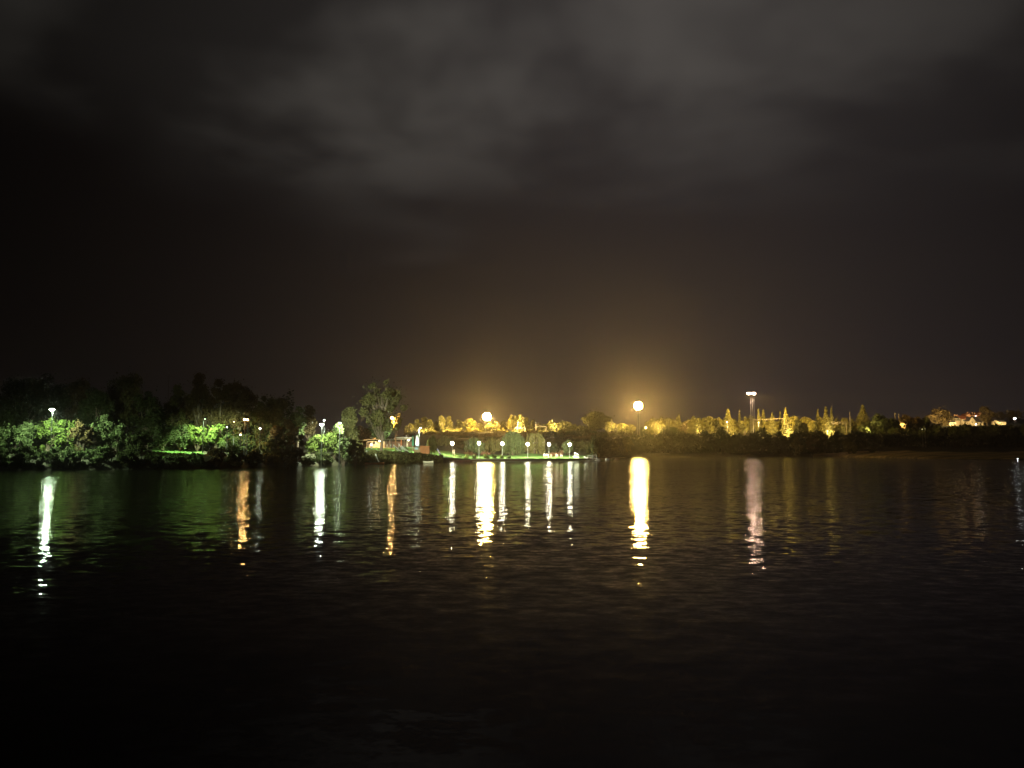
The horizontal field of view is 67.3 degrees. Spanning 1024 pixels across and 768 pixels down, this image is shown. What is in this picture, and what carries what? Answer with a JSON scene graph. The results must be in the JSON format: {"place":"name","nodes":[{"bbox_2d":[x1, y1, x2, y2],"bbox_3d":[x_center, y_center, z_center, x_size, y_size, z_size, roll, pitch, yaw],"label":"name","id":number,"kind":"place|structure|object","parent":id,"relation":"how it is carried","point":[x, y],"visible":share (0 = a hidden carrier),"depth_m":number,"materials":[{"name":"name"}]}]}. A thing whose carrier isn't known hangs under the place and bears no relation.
{"place":"outdoors","nodes":[
{"label":"outdoors","id":0,"kind":"place"},
{"bbox_2d":[152,446,593,458],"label":"lawn","id":1,"kind":"structure","parent":0,"point":[446,454],"depth_m":192.40,"materials":[{"name":"green plant"}]},
{"bbox_2d":[146,421,179,450],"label":"shrub","id":2,"kind":"object","parent":1,"relation":"on","point":[169,433],"visible":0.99,"depth_m":117.04,"materials":[{"name":"green plant"}]},
{"bbox_2d":[170,422,190,450],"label":"shrub","id":3,"kind":"object","parent":1,"relation":"on","point":[183,440],"visible":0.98,"depth_m":119.32,"materials":[{"name":"green plant"}]},
{"bbox_2d":[186,423,209,451],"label":"shrub","id":4,"kind":"object","parent":1,"relation":"on","point":[197,434],"visible":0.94,"depth_m":120.14,"materials":[{"name":"green plant"}]},
{"bbox_2d":[366,423,396,441],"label":"broadleaf tree","id":5,"kind":"object","parent":1,"relation":"on","point":[386,434],"visible":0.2,"depth_m":174.94,"materials":[{"name":"green plant"}]},
{"bbox_2d":[353,376,410,450],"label":"lone tree","id":6,"kind":"object","parent":1,"relation":"on","point":[380,419],"visible":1,"depth_m":151.14,"materials":[{"name":"green plant"}]},
{"bbox_2d":[363,435,412,447],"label":"pavilion","id":7,"kind":"structure","parent":1,"relation":"on","point":[404,443],"depth_m":212.13,"materials":[{"name":"concrete"}]},
{"bbox_2d":[390,413,402,446],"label":"broadleaf tree","id":8,"kind":"object","parent":1,"relation":"on","point":[398,425],"visible":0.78,"depth_m":204.31,"materials":[{"name":"yellow plant"}]},
{"bbox_2d":[358,449,443,464],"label":"undergrowth","id":9,"kind":"object","parent":1,"relation":"on","point":[388,456],"visible":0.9,"depth_m":148.66,"materials":[{"name":"green plant"}]},
{"bbox_2d":[414,446,430,453],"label":"timber shed","id":10,"kind":"structure","parent":1,"relation":"on","point":[422,449],"depth_m":167.36,"materials":[{"name":"wood"}]},
{"bbox_2d":[426,435,436,453],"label":"willow tree","id":11,"kind":"object","parent":1,"relation":"on","point":[432,442],"visible":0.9,"depth_m":170.02,"materials":[{"name":"green plant"}]},
{"bbox_2d":[501,431,524,454],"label":"willow tree","id":12,"kind":"object","parent":1,"relation":"on","point":[513,442],"visible":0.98,"depth_m":230.27,"materials":[{"name":"green plant"}]},
{"bbox_2d":[0,457,1023,767],"bbox_3d":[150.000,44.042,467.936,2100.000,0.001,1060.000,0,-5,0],"label":"water","id":13,"kind":"structure","parent":0,"point":[742,613],"depth_m":9.51,"materials":[{"name":"black liquid"}]},
{"bbox_2d":[0,419,1023,470],"bbox_3d":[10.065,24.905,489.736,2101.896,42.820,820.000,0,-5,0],"label":"hillside","id":14,"kind":"structure","parent":0,"point":[423,439],"depth_m":274.49,"materials":[{"name":"plant"}]},
{"bbox_2d":[0,443,24,468],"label":"bank shrub","id":15,"kind":"object","parent":14,"relation":"on","point":[6,461],"visible":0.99,"depth_m":89.14,"materials":[{"name":"green plant"}]},
{"bbox_2d":[0,385,27,429],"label":"broadleaf tree","id":16,"kind":"object","parent":14,"relation":"on","point":[6,416],"visible":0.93,"depth_m":111.58,"materials":[{"name":"green plant"}]},
{"bbox_2d":[0,422,34,449],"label":"shrub","id":17,"kind":"object","parent":14,"relation":"on","point":[17,434],"visible":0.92,"depth_m":97.96,"materials":[{"name":"green plant"}]},
{"bbox_2d":[0,377,54,446],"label":"broadleaf tree","id":18,"kind":"object","parent":14,"relation":"on","point":[36,391],"visible":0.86,"depth_m":117.34,"materials":[{"name":"green plant"}]},
{"bbox_2d":[12,422,46,449],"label":"shrub","id":19,"kind":"object","parent":14,"relation":"on","point":[32,440],"visible":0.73,"depth_m":100.14,"materials":[{"name":"green plant"}]},
{"bbox_2d":[17,442,44,469],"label":"bank shrub","id":20,"kind":"object","parent":14,"relation":"on","point":[33,452],"visible":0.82,"depth_m":90.37,"materials":[{"name":"green plant"}]},
{"bbox_2d":[32,416,61,450],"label":"shrub","id":21,"kind":"object","parent":14,"relation":"on","point":[42,432],"visible":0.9,"depth_m":99.36,"materials":[{"name":"green plant"}]},
{"bbox_2d":[35,446,64,468],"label":"bank shrub","id":22,"kind":"object","parent":14,"relation":"on","point":[54,460],"visible":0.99,"depth_m":91.60,"materials":[{"name":"green plant"}]},
{"bbox_2d":[27,373,73,427],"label":"broadleaf tree","id":23,"kind":"object","parent":14,"relation":"on","point":[59,403],"visible":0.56,"depth_m":124.35,"materials":[{"name":"green plant"}]},
{"bbox_2d":[52,419,81,451],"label":"shrub","id":24,"kind":"object","parent":14,"relation":"on","point":[62,441],"visible":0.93,"depth_m":99.30,"materials":[{"name":"green plant"}]},
{"bbox_2d":[59,446,86,468],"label":"bank shrub","id":25,"kind":"object","parent":14,"relation":"on","point":[72,454],"visible":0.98,"depth_m":92.89,"materials":[{"name":"green plant"}]},
{"bbox_2d":[59,377,92,430],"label":"broadleaf tree","id":26,"kind":"object","parent":14,"relation":"on","point":[78,389],"visible":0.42,"depth_m":127.27,"materials":[{"name":"green plant"}]},
{"bbox_2d":[66,418,94,450],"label":"shrub","id":27,"kind":"object","parent":14,"relation":"on","point":[78,430],"visible":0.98,"depth_m":99.60,"materials":[{"name":"green plant"}]},
{"bbox_2d":[70,387,115,448],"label":"broadleaf tree","id":28,"kind":"object","parent":14,"relation":"on","point":[100,402],"visible":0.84,"depth_m":117.40,"materials":[{"name":"green plant"}]},
{"bbox_2d":[83,413,114,451],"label":"shrub","id":29,"kind":"object","parent":14,"relation":"on","point":[105,420],"visible":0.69,"depth_m":102.25,"materials":[{"name":"green plant"}]},
{"bbox_2d":[82,444,118,467],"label":"bank shrub","id":30,"kind":"object","parent":14,"relation":"on","point":[102,454],"visible":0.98,"depth_m":94.45,"materials":[{"name":"green plant"}]},
{"bbox_2d":[97,420,128,453],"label":"shrub","id":31,"kind":"object","parent":14,"relation":"on","point":[117,433],"visible":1,"depth_m":102.29,"materials":[{"name":"green plant"}]},
{"bbox_2d":[103,366,143,441],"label":"broadleaf tree","id":32,"kind":"object","parent":14,"relation":"on","point":[121,399],"visible":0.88,"depth_m":125.54,"materials":[{"name":"green plant"}]},
{"bbox_2d":[110,445,145,468],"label":"bank shrub","id":33,"kind":"object","parent":14,"relation":"on","point":[131,457],"visible":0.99,"depth_m":96.14,"materials":[{"name":"green plant"}]},
{"bbox_2d":[124,425,153,455],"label":"shrub","id":34,"kind":"object","parent":14,"relation":"on","point":[140,439],"visible":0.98,"depth_m":102.93,"materials":[{"name":"green plant"}]},
{"bbox_2d":[127,386,171,448],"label":"broadleaf tree","id":35,"kind":"object","parent":14,"relation":"on","point":[154,415],"visible":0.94,"depth_m":121.48,"materials":[{"name":"green plant"}]},
{"bbox_2d":[10,389,294,451],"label":"tree undergrowth","id":36,"kind":"object","parent":14,"relation":"on","point":[175,446],"visible":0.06,"depth_m":130.53,"materials":[{"name":"green plant"}]},
{"bbox_2d":[138,447,166,468],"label":"bank shrub","id":37,"kind":"object","parent":14,"relation":"on","point":[154,462],"visible":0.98,"depth_m":97.52,"materials":[{"name":"green plant"}]},
{"bbox_2d":[163,383,188,444],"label":"broadleaf tree","id":38,"kind":"object","parent":14,"relation":"on","point":[174,403],"visible":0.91,"depth_m":127.30,"materials":[{"name":"green plant"}]},
{"bbox_2d":[164,452,188,468],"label":"bank shrub","id":39,"kind":"object","parent":14,"relation":"on","point":[179,461],"visible":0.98,"depth_m":99.94,"materials":[{"name":"green plant"}]},
{"bbox_2d":[184,449,207,467],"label":"bank shrub","id":40,"kind":"object","parent":14,"relation":"on","point":[198,459],"visible":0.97,"depth_m":102.79,"materials":[{"name":"green plant"}]},
{"bbox_2d":[180,372,214,447],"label":"broadleaf tree","id":41,"kind":"object","parent":14,"relation":"on","point":[197,394],"visible":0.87,"depth_m":129.66,"materials":[{"name":"green plant"}]},
{"bbox_2d":[205,447,225,466],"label":"bank shrub","id":42,"kind":"object","parent":14,"relation":"on","point":[217,455],"visible":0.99,"depth_m":104.94,"materials":[{"name":"green plant"}]},
{"bbox_2d":[206,423,228,448],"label":"shrub","id":43,"kind":"object","parent":14,"relation":"on","point":[213,433],"visible":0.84,"depth_m":120.32,"materials":[{"name":"green plant"}]},
{"bbox_2d":[203,377,235,449],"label":"broadleaf tree","id":44,"kind":"object","parent":14,"relation":"on","point":[217,417],"visible":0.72,"depth_m":127.45,"materials":[{"name":"green plant"}]},
{"bbox_2d":[219,428,239,452],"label":"shrub","id":45,"kind":"object","parent":14,"relation":"on","point":[228,437],"visible":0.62,"depth_m":116.98,"materials":[{"name":"green plant"}]},
{"bbox_2d":[214,378,259,433],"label":"broadleaf tree","id":46,"kind":"object","parent":14,"relation":"on","point":[240,397],"visible":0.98,"depth_m":125.39,"materials":[{"name":"green plant"}]},
{"bbox_2d":[226,444,248,466],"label":"bank shrub","id":47,"kind":"object","parent":14,"relation":"on","point":[232,458],"visible":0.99,"depth_m":107.20,"materials":[{"name":"green plant"}]},
{"bbox_2d":[232,432,255,453],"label":"shrub","id":48,"kind":"object","parent":14,"relation":"on","point":[251,443],"visible":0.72,"depth_m":116.64,"materials":[{"name":"green plant"}]},
{"bbox_2d":[244,448,265,466],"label":"bank shrub","id":49,"kind":"object","parent":14,"relation":"on","point":[255,457],"visible":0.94,"depth_m":109.37,"materials":[{"name":"green plant"}]},
{"bbox_2d":[249,431,266,451],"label":"shrub","id":50,"kind":"object","parent":14,"relation":"on","point":[259,437],"visible":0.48,"depth_m":118.27,"materials":[{"name":"green plant"}]},
{"bbox_2d":[248,393,276,452],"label":"broadleaf tree","id":51,"kind":"object","parent":14,"relation":"on","point":[266,418],"visible":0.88,"depth_m":123.24,"materials":[{"name":"green plant"}]},
{"bbox_2d":[253,435,284,453],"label":"shrub","id":52,"kind":"object","parent":14,"relation":"on","point":[270,443],"visible":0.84,"depth_m":112.97,"materials":[{"name":"green plant"}]},
{"bbox_2d":[262,446,283,464],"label":"bank shrub","id":53,"kind":"object","parent":14,"relation":"on","point":[274,456],"visible":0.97,"depth_m":111.28,"materials":[{"name":"green plant"}]},
{"bbox_2d":[263,394,289,433],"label":"broadleaf tree","id":54,"kind":"object","parent":14,"relation":"on","point":[280,404],"visible":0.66,"depth_m":125.09,"materials":[{"name":"green plant"}]},
{"bbox_2d":[269,415,300,455],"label":"shrub","id":55,"kind":"object","parent":14,"relation":"on","point":[276,431],"visible":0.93,"depth_m":115.30,"materials":[{"name":"green plant"}]},
{"bbox_2d":[281,449,301,466],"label":"bank shrub","id":56,"kind":"object","parent":14,"relation":"on","point":[287,460],"visible":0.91,"depth_m":114.48,"materials":[{"name":"green plant"}]},
{"bbox_2d":[287,433,306,463],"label":"shrub","id":57,"kind":"object","parent":14,"relation":"on","point":[301,443],"visible":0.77,"depth_m":117.22,"materials":[{"name":"green plant"}]},
{"bbox_2d":[289,406,307,447],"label":"broadleaf tree","id":58,"kind":"object","parent":14,"relation":"on","point":[301,420],"visible":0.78,"depth_m":127.43,"materials":[{"name":"green plant"}]},
{"bbox_2d":[301,455,317,465],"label":"bank shrub","id":59,"kind":"object","parent":14,"relation":"on","point":[309,461],"visible":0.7,"depth_m":119.56,"materials":[{"name":"green plant"}]},
{"bbox_2d":[303,405,317,452],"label":"broadleaf tree","id":60,"kind":"object","parent":14,"relation":"on","point":[310,427],"visible":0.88,"depth_m":131.22,"materials":[{"name":"green plant"}]},
{"bbox_2d":[305,436,320,453],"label":"shrub","id":61,"kind":"object","parent":14,"relation":"on","point":[310,447],"visible":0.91,"depth_m":126.71,"materials":[{"name":"green plant"}]},
{"bbox_2d":[314,432,333,453],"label":"shrub","id":62,"kind":"object","parent":14,"relation":"on","point":[326,440],"visible":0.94,"depth_m":127.04,"materials":[{"name":"green plant"}]},
{"bbox_2d":[314,449,335,464],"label":"bank shrub","id":63,"kind":"object","parent":14,"relation":"on","point":[327,459],"visible":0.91,"depth_m":124.40,"materials":[{"name":"green plant"}]},
{"bbox_2d":[328,431,342,458],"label":"shrub","id":64,"kind":"object","parent":14,"relation":"on","point":[332,449],"visible":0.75,"depth_m":128.09,"materials":[{"name":"green plant"}]},
{"bbox_2d":[332,422,343,447],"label":"sapling","id":65,"kind":"object","parent":14,"relation":"on","point":[338,428],"visible":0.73,"depth_m":130.54,"materials":[{"name":"green plant"}]},
{"bbox_2d":[334,436,354,464],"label":"shrub","id":66,"kind":"object","parent":14,"relation":"on","point":[346,446],"visible":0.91,"depth_m":128.02,"materials":[{"name":"green plant"}]},
{"bbox_2d":[337,406,361,443],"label":"tapering tree","id":67,"kind":"object","parent":14,"relation":"on","point":[349,419],"visible":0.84,"depth_m":148.95,"materials":[{"name":"green plant"}]},
{"bbox_2d":[348,436,365,464],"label":"shrub","id":68,"kind":"object","parent":14,"relation":"on","point":[354,454],"visible":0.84,"depth_m":129.83,"materials":[{"name":"green plant"}]},
{"bbox_2d":[356,423,371,443],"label":"broadleaf tree","id":69,"kind":"object","parent":14,"relation":"on","point":[364,434],"visible":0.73,"depth_m":237.75,"materials":[{"name":"green plant"}]},
{"bbox_2d":[437,435,450,445],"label":"willow tree","id":70,"kind":"object","parent":14,"relation":"on","point":[442,440],"visible":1,"depth_m":230.72,"materials":[{"name":"green plant"}]},
{"bbox_2d":[461,418,476,430],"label":"ridge tree","id":71,"kind":"object","parent":14,"relation":"on","point":[469,423],"visible":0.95,"depth_m":353.70,"materials":[{"name":"green plant"}]},
{"bbox_2d":[464,437,484,453],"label":"willow tree","id":72,"kind":"object","parent":14,"relation":"on","point":[472,445],"visible":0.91,"depth_m":230.10,"materials":[{"name":"green plant"}]},
{"bbox_2d":[484,438,501,452],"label":"willow tree","id":73,"kind":"object","parent":14,"relation":"on","point":[494,445],"visible":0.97,"depth_m":234.36,"materials":[{"name":"green plant"}]},
{"bbox_2d":[403,428,594,439],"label":"hillside thicket","id":74,"kind":"object","parent":14,"relation":"on","point":[497,433],"visible":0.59,"depth_m":309.16,"materials":[{"name":"green plant"}]},
{"bbox_2d":[404,425,595,433],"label":"ridge hedge","id":75,"kind":"object","parent":14,"relation":"on","point":[470,430],"visible":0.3,"depth_m":348.19,"materials":[{"name":"green plant"}]},
{"bbox_2d":[442,435,590,452],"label":"hillside undergrowth","id":76,"kind":"object","parent":14,"relation":"on","point":[558,441],"visible":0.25,"depth_m":276.43,"materials":[{"name":"green plant"}]},
{"bbox_2d":[470,458,591,461],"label":"quay","id":77,"kind":"structure","parent":14,"relation":"on","point":[508,460],"depth_m":189.47,"materials":[{"name":"concrete"}]},
{"bbox_2d":[524,432,545,453],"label":"willow tree","id":78,"kind":"object","parent":14,"relation":"on","point":[531,447],"visible":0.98,"depth_m":232.08,"materials":[{"name":"green plant"}]},
{"bbox_2d":[540,427,566,437],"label":"bush","id":79,"kind":"object","parent":14,"relation":"on","point":[551,434],"visible":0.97,"depth_m":297.39,"materials":[{"name":"green plant"}]},
{"bbox_2d":[561,440,572,453],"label":"bush","id":80,"kind":"object","parent":14,"relation":"on","point":[565,445],"visible":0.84,"depth_m":234.73,"materials":[{"name":"green plant"}]},
{"bbox_2d":[565,424,596,435],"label":"bush","id":81,"kind":"object","parent":14,"relation":"on","point":[583,432],"visible":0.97,"depth_m":308.32,"materials":[{"name":"green plant"}]},
{"bbox_2d":[572,439,591,450],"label":"bush","id":82,"kind":"object","parent":14,"relation":"on","point":[583,444],"visible":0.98,"depth_m":243.99,"materials":[{"name":"green plant"}]},
{"bbox_2d":[578,408,614,431],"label":"ridge tree","id":83,"kind":"object","parent":14,"relation":"on","point":[596,421],"visible":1,"depth_m":349.03,"materials":[{"name":"green plant"}]},
{"bbox_2d":[591,434,639,456],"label":"shore thicket","id":84,"kind":"object","parent":14,"relation":"on","point":[600,445],"visible":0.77,"depth_m":292.61,"materials":[{"name":"green plant"}]},
{"bbox_2d":[695,418,704,433],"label":"ridge tree","id":85,"kind":"object","parent":14,"relation":"on","point":[699,428],"visible":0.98,"depth_m":438.38,"materials":[{"name":"green plant"}]},
{"bbox_2d":[703,416,713,433],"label":"ridge tree","id":86,"kind":"object","parent":14,"relation":"on","point":[708,422],"visible":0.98,"depth_m":446.48,"materials":[{"name":"green plant"}]},
{"bbox_2d":[721,408,736,435],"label":"conifer tree","id":87,"kind":"object","parent":14,"relation":"on","point":[726,419],"visible":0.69,"depth_m":442.94,"materials":[{"name":"green plant"}]},
{"bbox_2d":[720,435,743,452],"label":"shore bush","id":88,"kind":"object","parent":14,"relation":"on","point":[731,442],"visible":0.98,"depth_m":401.49,"materials":[{"name":"green plant"}]},
{"bbox_2d":[632,427,883,454],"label":"woodland","id":89,"kind":"object","parent":14,"relation":"on","point":[682,443],"visible":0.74,"depth_m":411.25,"materials":[{"name":"green plant"}]},
{"bbox_2d":[644,415,873,434],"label":"ridge thicket","id":90,"kind":"object","parent":14,"relation":"on","point":[672,422],"visible":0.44,"depth_m":454.46,"materials":[{"name":"green plant"}]},
{"bbox_2d":[767,412,778,436],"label":"conifer tree","id":91,"kind":"object","parent":14,"relation":"on","point":[772,428],"visible":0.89,"depth_m":443.11,"materials":[{"name":"green plant"}]},
{"bbox_2d":[766,433,794,452],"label":"shore bush","id":92,"kind":"object","parent":14,"relation":"on","point":[784,441],"visible":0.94,"depth_m":399.79,"materials":[{"name":"green plant"}]},
{"bbox_2d":[779,408,794,436],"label":"conifer tree","id":93,"kind":"object","parent":14,"relation":"on","point":[786,421],"visible":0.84,"depth_m":439.00,"materials":[{"name":"green plant"}]},
{"bbox_2d":[788,416,801,433],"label":"ridge tree","id":94,"kind":"object","parent":14,"relation":"on","point":[795,422],"visible":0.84,"depth_m":445.84,"materials":[{"name":"green plant"}]},
{"bbox_2d":[820,406,833,436],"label":"conifer tree","id":95,"kind":"object","parent":14,"relation":"on","point":[826,422],"visible":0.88,"depth_m":439.25,"materials":[{"name":"green plant"}]},
{"bbox_2d":[853,405,870,431],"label":"conifer tree","id":96,"kind":"object","parent":14,"relation":"on","point":[863,418],"visible":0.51,"depth_m":451.06,"materials":[{"name":"green plant"}]},
{"bbox_2d":[870,413,891,432],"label":"ridge tree","id":97,"kind":"object","parent":14,"relation":"on","point":[879,421],"visible":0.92,"depth_m":439.37,"materials":[{"name":"green plant"}]},
{"bbox_2d":[897,414,913,427],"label":"ridge tree","id":98,"kind":"object","parent":14,"relation":"on","point":[904,420],"visible":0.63,"depth_m":453.07,"materials":[{"name":"green plant"}]},
{"bbox_2d":[908,416,923,429],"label":"ridge tree","id":99,"kind":"object","parent":14,"relation":"on","point":[917,422],"visible":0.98,"depth_m":442.13,"materials":[{"name":"green plant"}]},
{"bbox_2d":[925,406,954,425],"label":"broadleaf tree","id":100,"kind":"object","parent":14,"relation":"on","point":[942,416],"visible":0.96,"depth_m":557.59,"materials":[{"name":"green plant"}]},
{"bbox_2d":[857,422,1023,447],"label":"woodland slope","id":101,"kind":"structure","parent":14,"relation":"on","point":[973,436],"depth_m":421.48,"materials":[{"name":"green plant"}]},
{"bbox_2d":[978,406,998,425],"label":"broadleaf tree","id":102,"kind":"object","parent":14,"relation":"on","point":[986,417],"visible":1,"depth_m":573.63,"materials":[{"name":"green plant"}]},
{"bbox_2d":[1004,408,1017,421],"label":"broadleaf tree","id":103,"kind":"object","parent":14,"relation":"on","point":[1011,415],"visible":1,"depth_m":638.37,"materials":[{"name":"green plant"}]},
{"bbox_2d":[0,0,1023,442],"label":"sky","id":104,"kind":"structure","parent":0,"point":[545,211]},
{"bbox_2d":[813,451,1023,458],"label":"beach","id":105,"kind":"structure","parent":0,"point":[947,455],"depth_m":311.25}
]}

